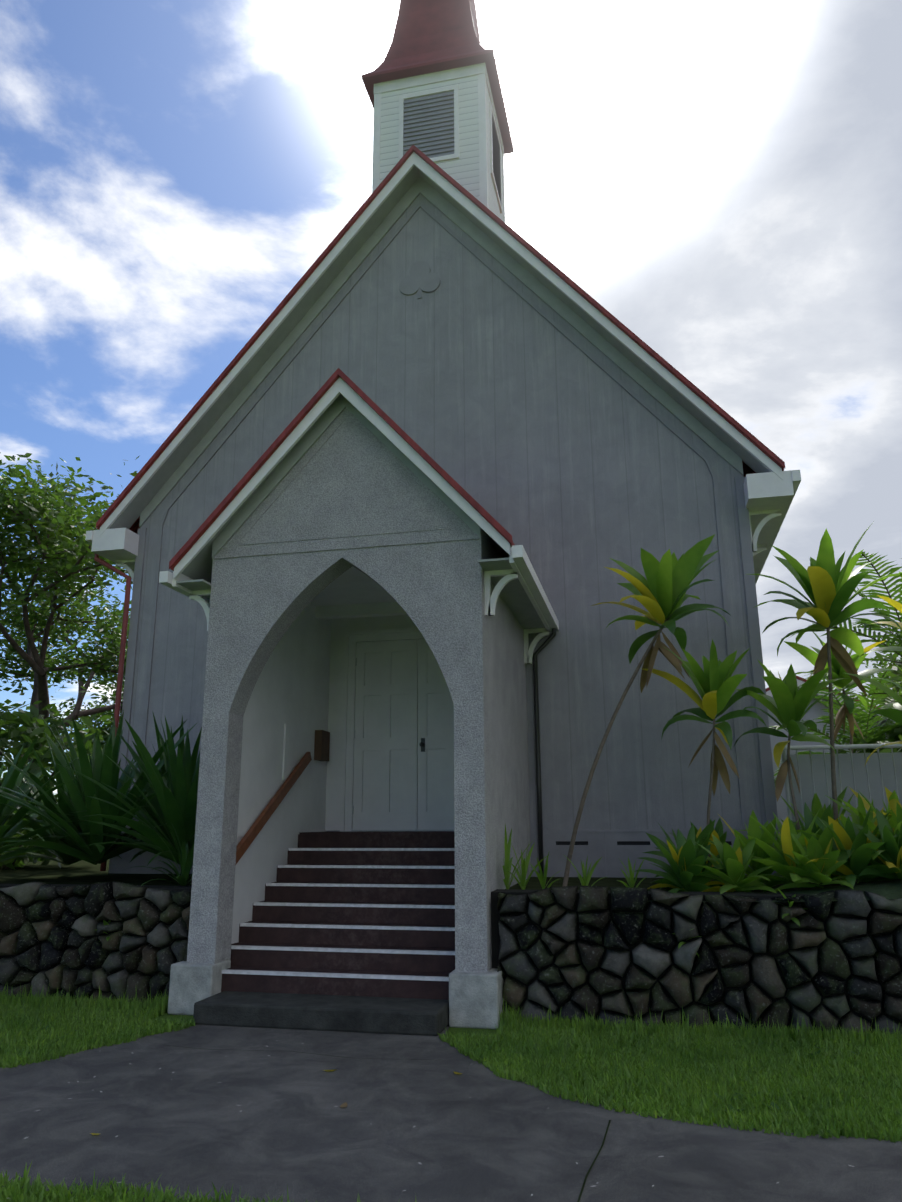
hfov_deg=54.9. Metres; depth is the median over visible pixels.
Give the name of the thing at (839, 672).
ti plant
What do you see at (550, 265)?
church rake flashing
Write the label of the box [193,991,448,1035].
stair slab
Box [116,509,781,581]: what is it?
church eave brackets
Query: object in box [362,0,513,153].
tower spire
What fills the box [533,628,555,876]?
porch downpipe
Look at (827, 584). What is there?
tall ti plant
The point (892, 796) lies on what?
plant
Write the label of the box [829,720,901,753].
shrub
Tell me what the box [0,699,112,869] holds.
shrub
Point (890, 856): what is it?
plant
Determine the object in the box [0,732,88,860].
lily clump
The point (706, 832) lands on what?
plant
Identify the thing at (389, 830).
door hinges
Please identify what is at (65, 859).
lily clump
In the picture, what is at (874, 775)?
fence panel
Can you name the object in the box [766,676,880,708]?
annex roof
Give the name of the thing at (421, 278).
church trefoil
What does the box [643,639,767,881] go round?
ti plant
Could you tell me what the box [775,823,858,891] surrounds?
plant
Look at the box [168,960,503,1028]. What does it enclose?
porch plinths
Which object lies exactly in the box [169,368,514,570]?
porch roof
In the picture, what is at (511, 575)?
porch barge trim
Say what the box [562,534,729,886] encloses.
leaning ti plant
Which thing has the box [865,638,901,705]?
tree
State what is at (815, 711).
annex walls
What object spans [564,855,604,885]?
grassy plant
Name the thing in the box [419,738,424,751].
knob door
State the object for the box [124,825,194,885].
lily clump
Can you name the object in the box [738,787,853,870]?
plant
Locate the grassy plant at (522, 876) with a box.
[508,840,546,889]
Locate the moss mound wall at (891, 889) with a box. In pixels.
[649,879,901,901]
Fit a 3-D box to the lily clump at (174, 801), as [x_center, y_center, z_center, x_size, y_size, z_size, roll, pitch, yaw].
[-3.103,1.998,9.129,2.025,1.517,2.710,-3,-15,12]
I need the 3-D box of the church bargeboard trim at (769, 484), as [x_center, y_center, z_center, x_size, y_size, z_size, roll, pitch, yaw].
[1.099,-1.864,18.344,9.140,5.510,14.630,-3,-15,12]
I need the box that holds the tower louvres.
[403,91,500,200]
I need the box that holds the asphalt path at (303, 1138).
[0,1025,901,1201]
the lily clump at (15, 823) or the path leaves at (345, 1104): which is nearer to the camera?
the path leaves at (345, 1104)
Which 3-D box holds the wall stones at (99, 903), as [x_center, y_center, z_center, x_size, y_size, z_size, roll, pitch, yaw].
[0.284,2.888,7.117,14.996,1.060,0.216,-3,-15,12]
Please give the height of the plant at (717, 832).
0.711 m
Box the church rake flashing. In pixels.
[96,145,784,527]
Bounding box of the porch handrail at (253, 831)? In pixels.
[235,752,311,865]
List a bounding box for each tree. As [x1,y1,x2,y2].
[0,452,138,856]
[0,529,24,670]
[2,574,132,806]
[864,637,901,726]
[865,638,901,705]
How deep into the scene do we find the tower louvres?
13.23 m
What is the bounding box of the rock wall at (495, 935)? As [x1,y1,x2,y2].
[0,884,901,1030]
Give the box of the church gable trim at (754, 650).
[118,202,777,828]
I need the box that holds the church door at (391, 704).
[325,615,453,831]
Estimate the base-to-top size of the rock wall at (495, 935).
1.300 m
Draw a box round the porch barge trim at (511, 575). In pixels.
[159,377,558,663]
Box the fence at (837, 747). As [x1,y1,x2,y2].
[782,744,901,871]
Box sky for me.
[0,0,901,794]
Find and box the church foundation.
[108,829,778,877]
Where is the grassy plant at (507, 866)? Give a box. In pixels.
[503,825,532,888]
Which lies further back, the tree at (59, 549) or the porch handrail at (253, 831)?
the tree at (59, 549)
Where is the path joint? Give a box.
[166,1045,610,1201]
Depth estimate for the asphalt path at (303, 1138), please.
4.49 m
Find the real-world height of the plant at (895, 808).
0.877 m
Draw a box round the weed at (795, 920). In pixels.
[777,888,807,925]
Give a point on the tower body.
(463, 170)
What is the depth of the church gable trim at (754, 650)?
11.04 m
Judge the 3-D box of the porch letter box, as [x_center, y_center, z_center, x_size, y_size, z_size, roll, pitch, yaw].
[-1.543,1.733,10.385,0.090,0.350,0.270,-3,-15,12]
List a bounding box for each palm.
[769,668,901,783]
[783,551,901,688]
[840,656,901,752]
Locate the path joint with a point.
(585, 1179)
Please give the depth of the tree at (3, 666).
16.61 m
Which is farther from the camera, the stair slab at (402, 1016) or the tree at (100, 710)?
the tree at (100, 710)
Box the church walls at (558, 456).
[126,194,765,829]
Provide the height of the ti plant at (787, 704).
2.081 m
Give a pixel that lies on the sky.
(723, 178)
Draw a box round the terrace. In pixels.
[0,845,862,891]
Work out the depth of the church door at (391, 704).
10.54 m
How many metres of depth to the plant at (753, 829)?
7.64 m
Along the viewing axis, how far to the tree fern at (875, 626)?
13.35 m
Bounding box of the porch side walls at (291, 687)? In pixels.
[231,534,530,943]
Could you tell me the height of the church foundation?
0.982 m
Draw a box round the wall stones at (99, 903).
[0,881,901,1034]
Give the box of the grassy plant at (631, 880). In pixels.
[617,857,646,886]
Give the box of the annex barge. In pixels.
[766,679,895,722]
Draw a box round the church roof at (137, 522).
[97,150,783,533]
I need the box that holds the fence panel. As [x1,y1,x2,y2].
[786,752,901,826]
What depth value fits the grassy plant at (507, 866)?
7.63 m
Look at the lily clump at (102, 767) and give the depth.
9.06 m
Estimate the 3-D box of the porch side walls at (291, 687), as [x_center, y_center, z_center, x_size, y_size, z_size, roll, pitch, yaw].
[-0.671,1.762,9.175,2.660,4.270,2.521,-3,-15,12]
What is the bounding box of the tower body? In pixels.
[380,75,503,221]
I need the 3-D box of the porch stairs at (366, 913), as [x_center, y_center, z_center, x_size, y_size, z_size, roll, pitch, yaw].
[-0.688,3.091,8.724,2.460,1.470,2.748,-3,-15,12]
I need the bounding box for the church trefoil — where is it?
[399,261,439,298]
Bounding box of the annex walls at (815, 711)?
[767,687,886,833]
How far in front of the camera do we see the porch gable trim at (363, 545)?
8.24 m
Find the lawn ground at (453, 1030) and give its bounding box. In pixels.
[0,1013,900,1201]
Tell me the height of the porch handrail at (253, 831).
1.313 m
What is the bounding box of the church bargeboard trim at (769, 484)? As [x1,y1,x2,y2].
[85,152,800,582]
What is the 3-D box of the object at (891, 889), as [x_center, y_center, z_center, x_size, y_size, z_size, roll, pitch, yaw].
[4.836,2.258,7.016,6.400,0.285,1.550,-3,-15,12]
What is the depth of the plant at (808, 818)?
7.85 m
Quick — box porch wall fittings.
[237,724,325,836]
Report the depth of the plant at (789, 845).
7.31 m
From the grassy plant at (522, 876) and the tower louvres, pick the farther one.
the tower louvres
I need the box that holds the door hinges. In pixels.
[351,658,453,831]
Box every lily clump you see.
[0,710,196,864]
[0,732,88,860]
[0,734,147,864]
[49,710,201,860]
[54,717,200,865]
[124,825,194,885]
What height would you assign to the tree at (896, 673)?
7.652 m
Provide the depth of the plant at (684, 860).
7.42 m
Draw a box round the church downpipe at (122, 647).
[94,553,131,870]
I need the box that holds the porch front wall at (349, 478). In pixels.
[187,408,492,971]
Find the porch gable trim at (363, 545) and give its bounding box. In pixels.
[212,414,481,558]
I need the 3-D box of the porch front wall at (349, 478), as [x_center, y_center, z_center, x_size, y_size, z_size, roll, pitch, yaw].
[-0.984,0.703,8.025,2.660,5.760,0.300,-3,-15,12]
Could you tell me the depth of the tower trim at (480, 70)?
13.32 m
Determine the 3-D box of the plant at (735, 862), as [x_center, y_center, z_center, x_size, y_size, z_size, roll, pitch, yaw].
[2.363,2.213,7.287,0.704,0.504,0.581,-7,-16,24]
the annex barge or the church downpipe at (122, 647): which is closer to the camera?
the church downpipe at (122, 647)
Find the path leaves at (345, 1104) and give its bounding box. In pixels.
[7,1043,853,1198]
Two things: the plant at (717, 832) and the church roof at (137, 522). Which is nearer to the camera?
the plant at (717, 832)
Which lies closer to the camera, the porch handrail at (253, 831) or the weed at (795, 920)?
the weed at (795, 920)
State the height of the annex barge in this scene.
1.867 m
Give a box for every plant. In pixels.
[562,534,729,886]
[634,824,726,892]
[639,820,719,888]
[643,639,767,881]
[643,818,747,888]
[693,834,775,893]
[703,810,798,890]
[734,659,847,888]
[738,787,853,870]
[746,809,841,891]
[750,524,901,884]
[760,803,879,879]
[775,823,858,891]
[784,626,901,752]
[796,793,894,884]
[801,806,901,886]
[825,786,898,882]
[839,787,901,859]
[846,663,901,764]
[852,808,901,882]
[854,572,901,661]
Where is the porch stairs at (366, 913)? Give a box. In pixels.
[221,831,454,999]
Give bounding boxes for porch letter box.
[314,730,329,760]
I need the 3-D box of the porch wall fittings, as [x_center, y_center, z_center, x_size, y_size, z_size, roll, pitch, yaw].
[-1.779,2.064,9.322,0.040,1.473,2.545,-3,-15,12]
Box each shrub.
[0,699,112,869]
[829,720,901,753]
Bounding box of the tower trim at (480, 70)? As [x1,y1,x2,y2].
[372,62,504,222]
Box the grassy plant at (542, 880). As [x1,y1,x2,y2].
[530,853,562,888]

